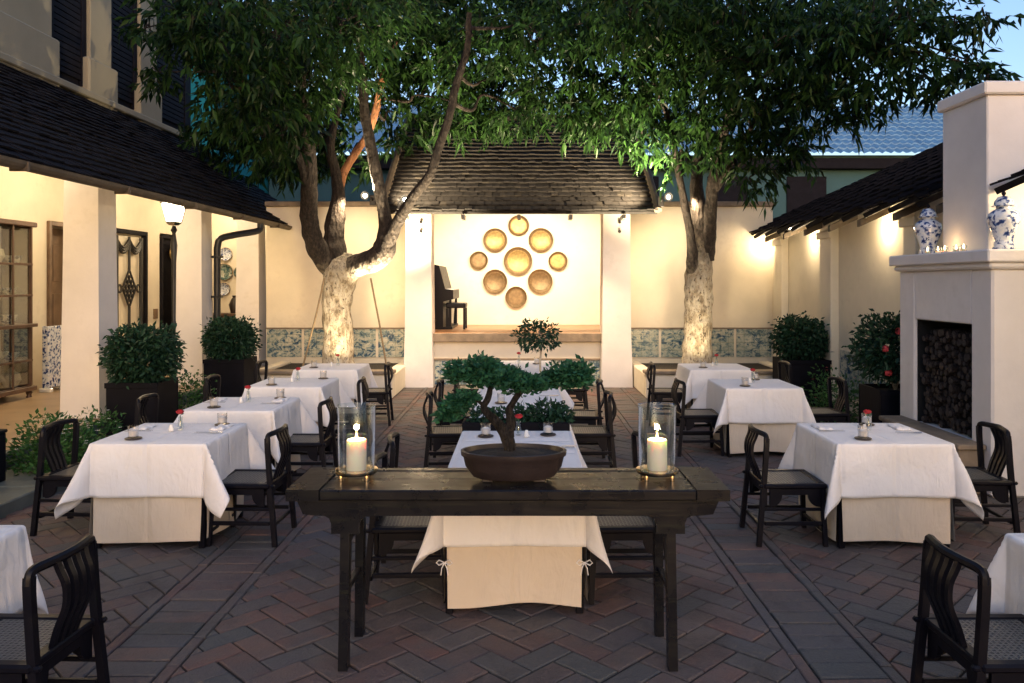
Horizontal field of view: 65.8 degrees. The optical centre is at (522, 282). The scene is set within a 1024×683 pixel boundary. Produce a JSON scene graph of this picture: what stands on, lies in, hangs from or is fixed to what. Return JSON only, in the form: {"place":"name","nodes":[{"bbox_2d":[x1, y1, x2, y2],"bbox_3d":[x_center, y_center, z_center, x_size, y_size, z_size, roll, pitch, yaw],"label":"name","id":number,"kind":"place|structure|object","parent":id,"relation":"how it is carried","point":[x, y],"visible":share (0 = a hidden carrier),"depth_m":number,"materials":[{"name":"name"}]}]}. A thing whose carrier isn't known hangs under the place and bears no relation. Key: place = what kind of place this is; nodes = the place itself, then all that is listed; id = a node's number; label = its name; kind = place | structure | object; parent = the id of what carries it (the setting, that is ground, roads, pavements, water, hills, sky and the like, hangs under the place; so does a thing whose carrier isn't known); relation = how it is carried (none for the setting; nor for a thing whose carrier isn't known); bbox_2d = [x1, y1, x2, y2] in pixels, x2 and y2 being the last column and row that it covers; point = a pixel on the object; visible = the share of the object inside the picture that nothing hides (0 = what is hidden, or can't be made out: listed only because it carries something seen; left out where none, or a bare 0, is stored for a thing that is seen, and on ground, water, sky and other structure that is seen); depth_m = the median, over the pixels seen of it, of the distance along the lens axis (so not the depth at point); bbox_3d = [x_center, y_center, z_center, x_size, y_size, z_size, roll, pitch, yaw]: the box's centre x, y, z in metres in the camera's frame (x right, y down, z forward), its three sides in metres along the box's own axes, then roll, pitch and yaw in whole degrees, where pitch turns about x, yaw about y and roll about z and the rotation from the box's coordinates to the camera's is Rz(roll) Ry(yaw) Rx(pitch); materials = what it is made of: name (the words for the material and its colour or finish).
{"place":"outdoors","nodes":[
{"label":"outdoors","id":0,"kind":"place"},
{"bbox_2d":[0,366,263,468],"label":"terrace","id":1,"kind":"structure","parent":0,"point":[19,408],"depth_m":10.16,"materials":[{"name":"tile"}]},
{"bbox_2d":[0,218,37,397],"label":"display cabinet","id":2,"kind":"object","parent":1,"relation":"on","point":[16,237],"visible":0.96,"depth_m":11.23,"materials":[{"name":"brown wood"}]},
{"bbox_2d":[39,325,61,392],"bbox_3d":[-7.080,1.140,11.950,0.180,0.980,0.480,0,0,0],"label":"porcelain panel","id":3,"kind":"object","parent":1,"relation":"on","point":[51,356],"visible":0.74,"depth_m":11.80,"materials":[{"name":"ceramic"}]},
{"bbox_2d":[6,366,264,467],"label":"terrace kerb","id":4,"kind":"structure","parent":1,"relation":"on","point":[31,450],"depth_m":8.96,"materials":[{"name":"grey stone"}]},
{"bbox_2d":[0,0,291,417],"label":"veranda house","id":5,"kind":"structure","parent":1,"relation":"on","point":[97,165],"depth_m":12.41,"materials":[{"name":"beige paint"}]},
{"bbox_2d":[47,221,62,325],"bbox_3d":[-7.575,0.330,12.885,0.350,2.600,1.010,0,0,0],"label":"door","id":6,"kind":"structure","parent":5,"relation":"in","point":[54,236],"depth_m":12.98,"materials":[{"name":"brown wood"}]},
{"bbox_2d":[160,234,171,338],"bbox_3d":[-7.445,0.320,16.700,0.170,2.620,0.940,0,0,0],"label":"louvre door","id":7,"kind":"structure","parent":5,"relation":"in","point":[165,240],"depth_m":16.56,"materials":[{"name":"brown wood"}]},
{"bbox_2d":[160,202,185,399],"bbox_3d":[-4.849,0.195,11.000,0.400,2.870,0.346,0,0,0],"label":"lantern post","id":8,"kind":"object","parent":1,"relation":"on","point":[173,214],"visible":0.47,"depth_m":10.97,"materials":[{"name":"black paint"}]},
{"bbox_2d":[71,387,906,682],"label":"brick path","id":9,"kind":"structure","parent":0,"point":[171,635],"depth_m":4.72,"materials":[{"name":"brick"}]},
{"bbox_2d":[377,114,661,387],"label":"stage pavilion","id":10,"kind":"structure","parent":9,"relation":"on","point":[578,204],"depth_m":14.46,"materials":[{"name":"paint"}]},
{"bbox_2d":[434,265,458,329],"bbox_3d":[-1.572,0.284,16.325,0.425,1.280,1.450,0,0,0],"label":"upright piano","id":11,"kind":"object","parent":10,"relation":"on","point":[445,292],"visible":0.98,"depth_m":15.60,"materials":[{"name":"black paint"}]},
{"bbox_2d":[483,269,506,292],"bbox_3d":[-0.597,-0.028,17.358,0.526,0.526,0.065,0,0,0],"label":"brass tray","id":12,"kind":"object","parent":10,"relation":"attached to","point":[494,280],"visible":1,"depth_m":17.37,"materials":[{"name":"metal"}]},
{"bbox_2d":[483,228,506,251],"bbox_3d":[-0.597,-0.930,17.358,0.526,0.526,0.065,0,0,0],"label":"brass tray","id":13,"kind":"object","parent":10,"relation":"attached to","point":[494,238],"visible":1,"depth_m":17.37,"materials":[{"name":"metal"}]},
{"bbox_2d":[505,287,526,307],"bbox_3d":[-0.139,0.319,17.358,0.471,0.471,0.065,0,0,0],"label":"brass tray","id":14,"kind":"object","parent":10,"relation":"attached to","point":[515,297],"visible":1,"depth_m":17.37,"materials":[{"name":"metal"}]},
{"bbox_2d":[504,247,531,274],"bbox_3d":[-0.097,-0.472,17.358,0.623,0.623,0.065,0,0,0],"label":"brass tray","id":15,"kind":"object","parent":10,"relation":"attached to","point":[517,260],"visible":1,"depth_m":17.37,"materials":[{"name":"metal"}]},
{"bbox_2d":[508,215,528,235],"bbox_3d":[-0.083,-1.250,17.358,0.457,0.457,0.065,0,0,0],"label":"brass tray","id":16,"kind":"object","parent":10,"relation":"attached to","point":[516,227],"visible":0.92,"depth_m":17.37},
{"bbox_2d":[528,269,551,293],"bbox_3d":[0.389,-0.028,17.358,0.540,0.540,0.065,0,0,0],"label":"brass tray","id":17,"kind":"object","parent":10,"relation":"attached to","point":[540,281],"visible":1,"depth_m":17.37,"materials":[{"name":"metal"}]},
{"bbox_2d":[529,228,552,252],"bbox_3d":[0.403,-0.930,17.358,0.540,0.540,0.065,0,0,0],"label":"brass tray","id":18,"kind":"object","parent":10,"relation":"attached to","point":[540,240],"visible":1,"depth_m":17.37,"materials":[{"name":"metal"}]},
{"bbox_2d":[548,252,566,270],"bbox_3d":[0.778,-0.472,17.358,0.415,0.415,0.065,0,0,0],"label":"brass tray","id":19,"kind":"object","parent":10,"relation":"attached to","point":[557,261],"visible":1,"depth_m":17.37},
{"bbox_2d":[739,423,828,546],"bbox_3d":[1.923,1.474,5.860,0.510,0.816,0.477,0,0,0],"label":"cane chair","id":20,"kind":"object","parent":9,"relation":"on","point":[779,483],"visible":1,"depth_m":5.66,"materials":[{"name":"black paint"}]},
{"bbox_2d":[0,385,1023,682],"bbox_3d":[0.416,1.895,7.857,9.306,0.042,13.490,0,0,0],"label":"brick paving","id":21,"kind":"structure","parent":0,"point":[474,645],"depth_m":4.57,"materials":[{"name":"brick"}]},
{"bbox_2d":[0,534,109,682],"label":"cane chair","id":22,"kind":"object","parent":21,"relation":"on","point":[35,647],"visible":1,"depth_m":3.18,"materials":[{"name":"black paint"}]},
{"bbox_2d":[30,418,90,536],"bbox_3d":[-3.387,1.474,6.081,0.510,0.816,0.477,0,0,3],"label":"cane chair","id":23,"kind":"object","parent":21,"relation":"on","point":[60,474],"visible":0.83,"depth_m":5.90,"materials":[{"name":"black paint"}]},
{"bbox_2d":[0,398,202,518],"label":"stone step","id":24,"kind":"object","parent":21,"relation":"on","point":[17,493],"visible":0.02,"depth_m":6.74,"materials":[{"name":"stone"}]},
{"bbox_2d":[0,429,7,481],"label":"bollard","id":25,"kind":"object","parent":24,"relation":"on","point":[3,455],"visible":1,"depth_m":7.03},
{"bbox_2d":[6,407,105,475],"bbox_3d":[-4.440,1.476,7.506,0.880,0.598,0.784,0,0,35],"label":"flowering plant","id":26,"kind":"object","parent":24,"relation":"on","point":[27,442],"visible":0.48,"depth_m":7.42,"materials":[{"name":"green plant"}]},
{"bbox_2d":[51,404,126,448],"bbox_3d":[-4.540,1.535,8.332,0.737,0.478,0.713,0,0,39],"label":"flowering plant","id":27,"kind":"object","parent":24,"relation":"on","point":[106,428],"visible":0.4,"depth_m":8.37,"materials":[{"name":"green plant"}]},
{"bbox_2d":[104,377,177,436],"bbox_3d":[-4.470,1.457,9.314,0.604,0.622,0.592,0,0,0],"label":"planter box","id":28,"kind":"object","parent":24,"relation":"on","point":[122,397],"visible":0.62,"depth_m":9.03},
{"bbox_2d":[95,317,187,389],"bbox_3d":[-4.459,0.853,9.298,0.965,0.906,0.999,0,0,-40],"label":"shrub","id":29,"kind":"object","parent":28,"relation":"in","point":[140,353],"visible":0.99,"depth_m":9.12,"materials":[{"name":"green plant"}]},
{"bbox_2d":[169,365,216,414],"bbox_3d":[-4.535,1.453,10.757,0.900,0.641,0.956,0,0,36],"label":"flowering plant","id":30,"kind":"object","parent":24,"relation":"on","point":[190,397],"visible":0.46,"depth_m":10.72,"materials":[{"name":"green plant"}]},
{"bbox_2d":[202,356,256,397],"bbox_3d":[-4.460,1.457,12.094,0.624,0.622,0.612,0,0,0],"label":"planter box","id":31,"kind":"object","parent":24,"relation":"on","point":[237,375],"visible":0.56,"depth_m":11.80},
{"bbox_2d":[200,314,262,361],"bbox_3d":[-4.474,0.878,12.117,0.965,0.843,0.984,0,0,0],"label":"shrub","id":32,"kind":"object","parent":31,"relation":"in","point":[218,340],"visible":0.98,"depth_m":11.90,"materials":[{"name":"green plant"}]},
{"bbox_2d":[134,393,158,426],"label":"cane chair","id":33,"kind":"object","parent":21,"relation":"on","point":[140,410],"visible":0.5,"depth_m":7.54,"materials":[{"name":"black paint"}]},
{"bbox_2d":[97,498,242,547],"bbox_3d":[-2.640,1.512,5.980,0.792,0.737,0.792,0,0,0],"label":"dining table","id":34,"kind":"object","parent":21,"relation":"on","point":[202,542],"visible":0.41,"depth_m":5.59,"materials":[{"name":"brown wood"}]},
{"bbox_2d":[54,423,274,518],"bbox_3d":[-2.614,1.385,5.985,1.196,0.507,1.207,0,0,0],"label":"tablecloth","id":35,"kind":"object","parent":34,"relation":"on","point":[196,460],"visible":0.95,"depth_m":5.55,"materials":[{"name":"white fabric"}]},
{"bbox_2d":[89,495,243,542],"bbox_3d":[-2.642,1.488,5.982,0.871,0.698,0.874,0,0,0],"label":"undercloth","id":36,"kind":"object","parent":34,"relation":"on","point":[142,520],"visible":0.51,"depth_m":5.57,"materials":[{"name":"beige fabric"}]},
{"bbox_2d":[203,374,220,401],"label":"cane chair","id":37,"kind":"object","parent":21,"relation":"on","point":[207,394],"visible":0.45,"depth_m":9.12,"materials":[{"name":"black paint"}]},
{"bbox_2d":[206,423,296,546],"bbox_3d":[-1.993,1.474,5.859,0.510,0.816,0.477,0,0,1],"label":"cane chair","id":38,"kind":"object","parent":21,"relation":"on","point":[255,483],"visible":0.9,"depth_m":5.70,"materials":[{"name":"black paint"}]},
{"bbox_2d":[273,396,337,491],"bbox_3d":[-1.993,1.474,7.300,0.510,0.816,0.477,0,0,0],"label":"cane chair","id":39,"kind":"object","parent":21,"relation":"on","point":[309,444],"visible":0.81,"depth_m":7.17,"materials":[{"name":"black paint"}]},
{"bbox_2d":[260,361,404,398],"bbox_3d":[-3.330,1.650,13.820,2.520,0.460,2.240,0,0,0],"label":"planting bed","id":40,"kind":"object","parent":21,"relation":"on","point":[283,369],"visible":0.35,"depth_m":13.18,"materials":[{"name":"beige paint"}]},
{"bbox_2d":[114,0,608,362],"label":"courtyard tree","id":41,"kind":"object","parent":40,"relation":"in","point":[286,124],"visible":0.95,"depth_m":12.66,"materials":[{"name":"green plant"}]},
{"bbox_2d":[323,376,369,445],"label":"cane chair","id":42,"kind":"object","parent":21,"relation":"on","point":[352,416],"visible":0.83,"depth_m":8.78,"materials":[{"name":"black paint"}]},
{"bbox_2d":[356,361,393,425],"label":"cane chair","id":43,"kind":"object","parent":21,"relation":"on","point":[382,395],"visible":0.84,"depth_m":10.38,"materials":[{"name":"black paint"}]},
{"bbox_2d":[381,431,399,562],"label":"cane chair","id":44,"kind":"object","parent":21,"relation":"on","point":[394,453],"visible":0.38,"depth_m":5.43,"materials":[{"name":"black paint"}]},
{"bbox_2d":[365,451,445,603],"bbox_3d":[-0.697,1.474,4.859,0.510,0.816,0.477,0,0,-2],"label":"cane chair","id":45,"kind":"object","parent":21,"relation":"on","point":[384,533],"visible":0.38,"depth_m":4.64,"materials":[{"name":"black paint"}]},
{"bbox_2d":[423,390,461,467],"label":"cane chair","id":46,"kind":"object","parent":21,"relation":"on","point":[436,436],"visible":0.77,"depth_m":7.52,"materials":[{"name":"black paint"}]},
{"bbox_2d":[433,378,471,457],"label":"cane chair","id":47,"kind":"object","parent":21,"relation":"on","point":[440,382],"visible":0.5,"depth_m":8.51,"materials":[{"name":"black paint"}]},
{"bbox_2d":[286,467,729,671],"bbox_3d":[-0.070,1.439,4.040,2.140,0.883,0.470,0,0,0],"label":"console table","id":48,"kind":"object","parent":21,"relation":"on","point":[347,506],"visible":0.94,"depth_m":3.83,"materials":[{"name":"black paint"}]},
{"bbox_2d":[335,404,377,481],"bbox_3d":[-0.850,0.814,4.050,0.214,0.376,0.214,0,0,0],"label":"hurricane lamp","id":49,"kind":"object","parent":48,"relation":"on","point":[356,465],"visible":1,"depth_m":4.01,"materials":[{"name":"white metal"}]},
{"bbox_2d":[429,349,597,481],"bbox_3d":[-0.040,0.670,4.063,0.878,0.663,0.387,0,0,0],"label":"bonsai tree","id":50,"kind":"object","parent":48,"relation":"on","point":[508,459],"visible":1,"depth_m":3.99,"materials":[{"name":"green plant"}]},
{"bbox_2d":[636,404,677,481],"bbox_3d":[0.690,0.814,4.050,0.214,0.376,0.214,0,0,0],"label":"hurricane lamp","id":51,"kind":"object","parent":48,"relation":"on","point":[656,465],"visible":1,"depth_m":4.01,"materials":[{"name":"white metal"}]},
{"bbox_2d":[446,547,583,613],"bbox_3d":[-0.045,1.512,5.260,0.792,0.737,1.552,0,0,0],"label":"dining table","id":52,"kind":"object","parent":21,"relation":"on","point":[579,610],"visible":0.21,"depth_m":4.49,"materials":[{"name":"brown wood"}]},
{"bbox_2d":[411,431,612,573],"bbox_3d":[-0.032,1.365,5.264,1.152,0.468,1.923,0,0,0],"label":"tablecloth","id":53,"kind":"object","parent":52,"relation":"on","point":[489,531],"visible":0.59,"depth_m":4.45,"materials":[{"name":"white fabric"}]},
{"bbox_2d":[436,546,592,608],"bbox_3d":[-0.045,1.488,5.261,0.888,0.698,1.625,0,0,0],"label":"undercloth","id":54,"kind":"object","parent":52,"relation":"on","point":[477,577],"visible":0.35,"depth_m":4.47,"materials":[{"name":"beige fabric"}]},
{"bbox_2d":[457,396,576,431],"bbox_3d":[-0.048,1.384,6.278,0.962,0.992,0.352,0,0,0],"label":"planter trough","id":55,"kind":"object","parent":21,"relation":"on","point":[534,418],"visible":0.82,"depth_m":6.19,"materials":[{"name":"green plant"}]},
{"bbox_2d":[509,317,562,371],"bbox_3d":[0.171,1.142,9.379,0.599,1.477,0.566,0,0,42],"label":"topiary tree","id":56,"kind":"object","parent":21,"relation":"on","point":[525,339],"visible":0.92,"depth_m":9.32,"materials":[{"name":"green plant"}]},
{"bbox_2d":[566,360,588,409],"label":"cane chair","id":57,"kind":"object","parent":21,"relation":"on","point":[580,393],"visible":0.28,"depth_m":10.69,"materials":[{"name":"black paint"}]},
{"bbox_2d":[568,378,604,457],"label":"cane chair","id":58,"kind":"object","parent":21,"relation":"on","point":[589,417],"visible":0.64,"depth_m":8.50,"materials":[{"name":"black paint"}]},
{"bbox_2d":[571,390,616,467],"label":"cane chair","id":59,"kind":"object","parent":21,"relation":"on","point":[602,436],"visible":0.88,"depth_m":7.53,"materials":[{"name":"black paint"}]},
{"bbox_2d":[587,430,648,562],"bbox_3d":[0.656,1.474,5.552,0.510,0.816,0.477,0,0,-5],"label":"cane chair","id":60,"kind":"object","parent":21,"relation":"on","point":[643,436],"visible":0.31,"depth_m":5.75,"materials":[{"name":"black paint"}]},
{"bbox_2d":[586,453,664,604],"bbox_3d":[0.637,1.474,4.861,0.510,0.816,0.477,0,0,-2],"label":"cane chair","id":61,"kind":"object","parent":21,"relation":"on","point":[624,528],"visible":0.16,"depth_m":4.65,"materials":[{"name":"black paint"}]},
{"bbox_2d":[646,362,686,426],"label":"cane chair","id":62,"kind":"object","parent":21,"relation":"on","point":[657,395],"visible":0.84,"depth_m":10.38,"materials":[{"name":"black paint"}]},
{"bbox_2d":[668,377,723,456],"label":"cane chair","id":63,"kind":"object","parent":21,"relation":"on","point":[709,417],"visible":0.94,"depth_m":8.57,"materials":[{"name":"black paint"}]},
{"bbox_2d":[632,361,772,398],"bbox_3d":[3.325,1.650,13.820,2.710,0.460,2.240,0,0,0],"label":"planting bed","id":64,"kind":"object","parent":21,"relation":"on","point":[665,375],"visible":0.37,"depth_m":13.06,"materials":[{"name":"beige paint"}]},
{"bbox_2d":[500,0,1023,362],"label":"courtyard tree","id":65,"kind":"object","parent":64,"relation":"in","point":[707,37],"visible":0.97,"depth_m":11.37,"materials":[{"name":"green plant"}]},
{"bbox_2d":[727,424,731,456],"bbox_3d":[2.600,1.512,8.900,0.792,0.737,0.792,0,0,0],"label":"dining table","id":66,"kind":"object","parent":21,"relation":"on","point":[728,447],"visible":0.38,"depth_m":8.51,"materials":[{"name":"brown wood"}]},
{"bbox_2d":[690,379,815,434],"bbox_3d":[2.571,1.389,8.874,1.166,0.516,1.218,0,0,0],"label":"tablecloth","id":67,"kind":"object","parent":66,"relation":"on","point":[767,401],"visible":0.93,"depth_m":8.47,"materials":[{"name":"white fabric"}]},
{"bbox_2d":[713,423,795,453],"bbox_3d":[2.600,1.488,8.903,0.867,0.698,0.871,0,0,0],"label":"undercloth","id":68,"kind":"object","parent":66,"relation":"on","point":[780,436],"visible":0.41,"depth_m":8.49,"materials":[{"name":"beige fabric"}]},
{"bbox_2d":[773,356,831,406],"bbox_3d":[4.260,1.517,12.094,0.684,0.722,0.672,0,0,0],"label":"planter box","id":69,"kind":"object","parent":21,"relation":"on","point":[801,369],"visible":0.44,"depth_m":11.77,"materials":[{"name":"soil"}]},
{"bbox_2d":[768,310,831,359],"bbox_3d":[4.282,0.864,12.116,1.025,0.878,1.055,0,0,0],"label":"shrub","id":70,"kind":"object","parent":69,"relation":"in","point":[804,338],"visible":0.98,"depth_m":11.90,"materials":[{"name":"green plant"}]},
{"bbox_2d":[801,364,848,409],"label":"flowering plant","id":71,"kind":"object","parent":21,"relation":"on","point":[814,387],"visible":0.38,"depth_m":11.19,"materials":[{"name":"green plant"}]},
{"bbox_2d":[810,376,851,422],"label":"cane chair","id":72,"kind":"object","parent":21,"relation":"on","point":[830,414],"visible":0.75,"depth_m":8.80,"materials":[{"name":"black paint"}]},
{"bbox_2d":[811,368,864,422],"bbox_3d":[4.220,1.514,10.469,0.823,0.740,1.168,0,0,-27],"label":"flowering plant","id":73,"kind":"object","parent":21,"relation":"on","point":[853,391],"visible":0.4,"depth_m":10.47,"materials":[{"name":"green plant"}]},
{"bbox_2d":[800,498,949,547],"bbox_3d":[2.630,1.512,5.980,0.792,0.737,0.792,0,0,0],"label":"dining table","id":74,"kind":"object","parent":21,"relation":"on","point":[840,543],"visible":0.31,"depth_m":5.59,"materials":[{"name":"brown wood"}]},
{"bbox_2d":[799,493,954,543],"bbox_3d":[2.631,1.488,5.979,0.873,0.698,0.865,0,0,0],"label":"undercloth","id":75,"kind":"object","parent":74,"relation":"on","point":[911,519],"visible":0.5,"depth_m":5.57,"materials":[{"name":"beige fabric"}]},
{"bbox_2d":[778,423,983,519],"bbox_3d":[2.639,1.384,5.996,1.130,0.505,1.175,0,0,0],"label":"tablecloth","id":76,"kind":"object","parent":74,"relation":"on","point":[840,460],"visible":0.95,"depth_m":5.56,"materials":[{"name":"white fabric"}]},
{"bbox_2d":[859,384,899,422],"bbox_3d":[4.360,1.547,9.244,0.624,0.662,0.612,0,0,0],"label":"planter box","id":77,"kind":"object","parent":21,"relation":"on","point":[877,400],"visible":0.26,"depth_m":9.09,"materials":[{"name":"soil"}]},
{"bbox_2d":[841,309,899,389],"bbox_3d":[4.347,0.788,9.235,1.103,0.968,1.095,0,0,-25],"label":"shrub","id":78,"kind":"object","parent":77,"relation":"in","point":[876,355],"visible":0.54,"depth_m":9.14,"materials":[{"name":"green plant"}]},
{"bbox_2d":[749,142,1023,414],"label":"wall","id":79,"kind":"structure","parent":21,"relation":"on","point":[835,251],"depth_m":11.62,"materials":[{"name":"beige paint"}]},
{"bbox_2d":[879,81,1023,496],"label":"outdoor fireplace","id":80,"kind":"object","parent":21,"relation":"on","point":[977,286],"visible":0.81,"depth_m":7.24,"materials":[{"name":"paint"}]},
{"bbox_2d":[914,204,942,253],"bbox_3d":[4.260,-0.559,8.300,0.269,0.535,0.269,0,0,21],"label":"ginger jar","id":81,"kind":"object","parent":80,"relation":"on","point":[928,227],"visible":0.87,"depth_m":8.22,"materials":[{"name":"blue ceramic"}]},
{"bbox_2d":[987,191,1020,248],"bbox_3d":[4.280,-0.553,7.030,0.264,0.525,0.264,0,0,-18],"label":"ginger jar","id":82,"kind":"object","parent":80,"relation":"on","point":[1003,220],"visible":0.91,"depth_m":6.96,"materials":[{"name":"blue ceramic"}]},
{"bbox_2d":[910,534,1023,682],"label":"cane chair","id":83,"kind":"object","parent":21,"relation":"on","point":[980,644],"visible":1,"depth_m":3.17,"materials":[{"name":"black paint"}]},
{"bbox_2d":[950,421,1020,541],"bbox_3d":[3.367,1.474,5.958,0.510,0.816,0.477,0,0,3],"label":"cane chair","id":84,"kind":"object","parent":21,"relation":"on","point":[994,481],"visible":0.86,"depth_m":5.76,"materials":[{"name":"black paint"}]},
{"bbox_3d":[-2.740,1.511,3.290,0.792,0.737,0.792,0,0,0],"label":"dining table","id":85,"kind":"object","parent":21,"relation":"on","visible":0},
{"bbox_2d":[0,525,47,613],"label":"tablecloth","id":86,"kind":"object","parent":85,"relation":"on","point":[16,561],"visible":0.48,"depth_m":3.60,"materials":[{"name":"white fabric"}]},
{"bbox_3d":[-2.620,1.511,7.420,0.792,0.737,0.792,0,0,0],"label":"dining table","id":87,"kind":"object","parent":21,"relation":"on","visible":0},
{"bbox_2d":[174,397,318,462],"bbox_3d":[-2.617,1.386,7.423,1.217,0.510,1.250,0,0,0],"label":"tablecloth","id":88,"kind":"object","parent":87,"relation":"on","point":[259,419],"visible":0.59,"depth_m":7.07,"materials":[{"name":"white fabric"}]},
{"bbox_3d":[-2.600,1.511,9.000,0.792,0.737,0.792,0,0,0],"label":"dining table","id":89,"kind":"object","parent":21,"relation":"on","visible":0},
{"bbox_2d":[242,378,355,426],"bbox_3d":[-2.562,1.386,9.004,1.161,0.509,1.230,0,0,0],"label":"tablecloth","id":90,"kind":"object","parent":89,"relation":"on","point":[311,393],"visible":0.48,"depth_m":8.59,"materials":[{"name":"white fabric"}]},
{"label":"dining table","id":91,"kind":"object","parent":21,"relation":"on","visible":0},
{"bbox_2d":[291,363,377,404],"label":"tablecloth","id":92,"kind":"object","parent":91,"relation":"on","point":[349,375],"visible":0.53,"depth_m":10.28,"materials":[{"name":"white fabric"}]},
{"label":"dining table","id":93,"kind":"object","parent":21,"relation":"on","visible":0},
{"bbox_2d":[966,533,1023,614],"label":"tablecloth","id":94,"kind":"object","parent":93,"relation":"on","point":[1005,569],"visible":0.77,"depth_m":3.55,"materials":[{"name":"white fabric"}]},
{"bbox_2d":[223,0,1023,154],"label":"sky","id":95,"kind":"structure","parent":0,"point":[1012,39],"materials":[{"name":"blue"}]},
{"label":"ground","id":96,"kind":"structure","parent":0,"visible":0},
{"bbox_2d":[191,24,268,193],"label":"turquoise house","id":97,"kind":"structure","parent":96,"relation":"on","point":[244,171],"depth_m":20.00,"materials":[{"name":"paint"}]},
{"bbox_2d":[265,201,405,364],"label":"wall","id":98,"kind":"structure","parent":96,"relation":"on","point":[294,277],"depth_m":15.00,"materials":[{"name":"beige paint"}]},
{"bbox_2d":[269,105,942,217],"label":"blue roofed house","id":99,"kind":"structure","parent":96,"relation":"on","point":[907,132],"depth_m":24.00,"materials":[{"name":"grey paint"}]},
{"bbox_2d":[718,176,746,200],"bbox_3d":[6.216,-2.670,23.974,1.200,1.100,0.049,0,0,0],"label":"window","id":100,"kind":"structure","parent":99,"relation":"in","point":[731,194],"depth_m":23.95,"materials":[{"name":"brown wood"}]},
{"bbox_2d":[787,176,825,211],"bbox_3d":[8.614,-2.670,23.974,1.200,1.100,0.049,0,0,0],"label":"window","id":101,"kind":"structure","parent":99,"relation":"in","point":[799,195],"depth_m":23.95,"materials":[{"name":"black glass"}]},
{"bbox_2d":[630,201,772,362],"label":"wall","id":102,"kind":"structure","parent":96,"relation":"on","point":[742,291],"depth_m":15.00,"materials":[{"name":"beige paint"}]},
{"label":"dining table","id":103,"kind":"object","parent":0,"visible":0},
{"bbox_2d":[669,363,754,407],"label":"tablecloth","id":104,"kind":"object","parent":103,"relation":"on","point":[694,377],"visible":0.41,"depth_m":10.28,"materials":[{"name":"white fabric"}]},
{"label":"dining table","id":105,"kind":"object","parent":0,"visible":0},
{"bbox_2d":[470,386,579,450],"bbox_3d":[-0.054,1.369,7.779,1.147,0.476,2.944,0,0,0],"label":"tablecloth","id":106,"kind":"object","parent":105,"relation":"on","point":[529,399],"visible":0.16,"depth_m":7.74,"materials":[{"name":"white fabric"}]},
{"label":"dining table","id":107,"kind":"object","parent":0,"visible":0},
{"bbox_2d":[477,360,573,408],"bbox_3d":[0.000,1.354,10.642,1.265,0.445,2.095,0,0,0],"label":"tablecloth","id":108,"kind":"object","parent":107,"relation":"on","point":[534,368],"visible":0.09,"depth_m":10.44,"materials":[{"name":"white fabric"}]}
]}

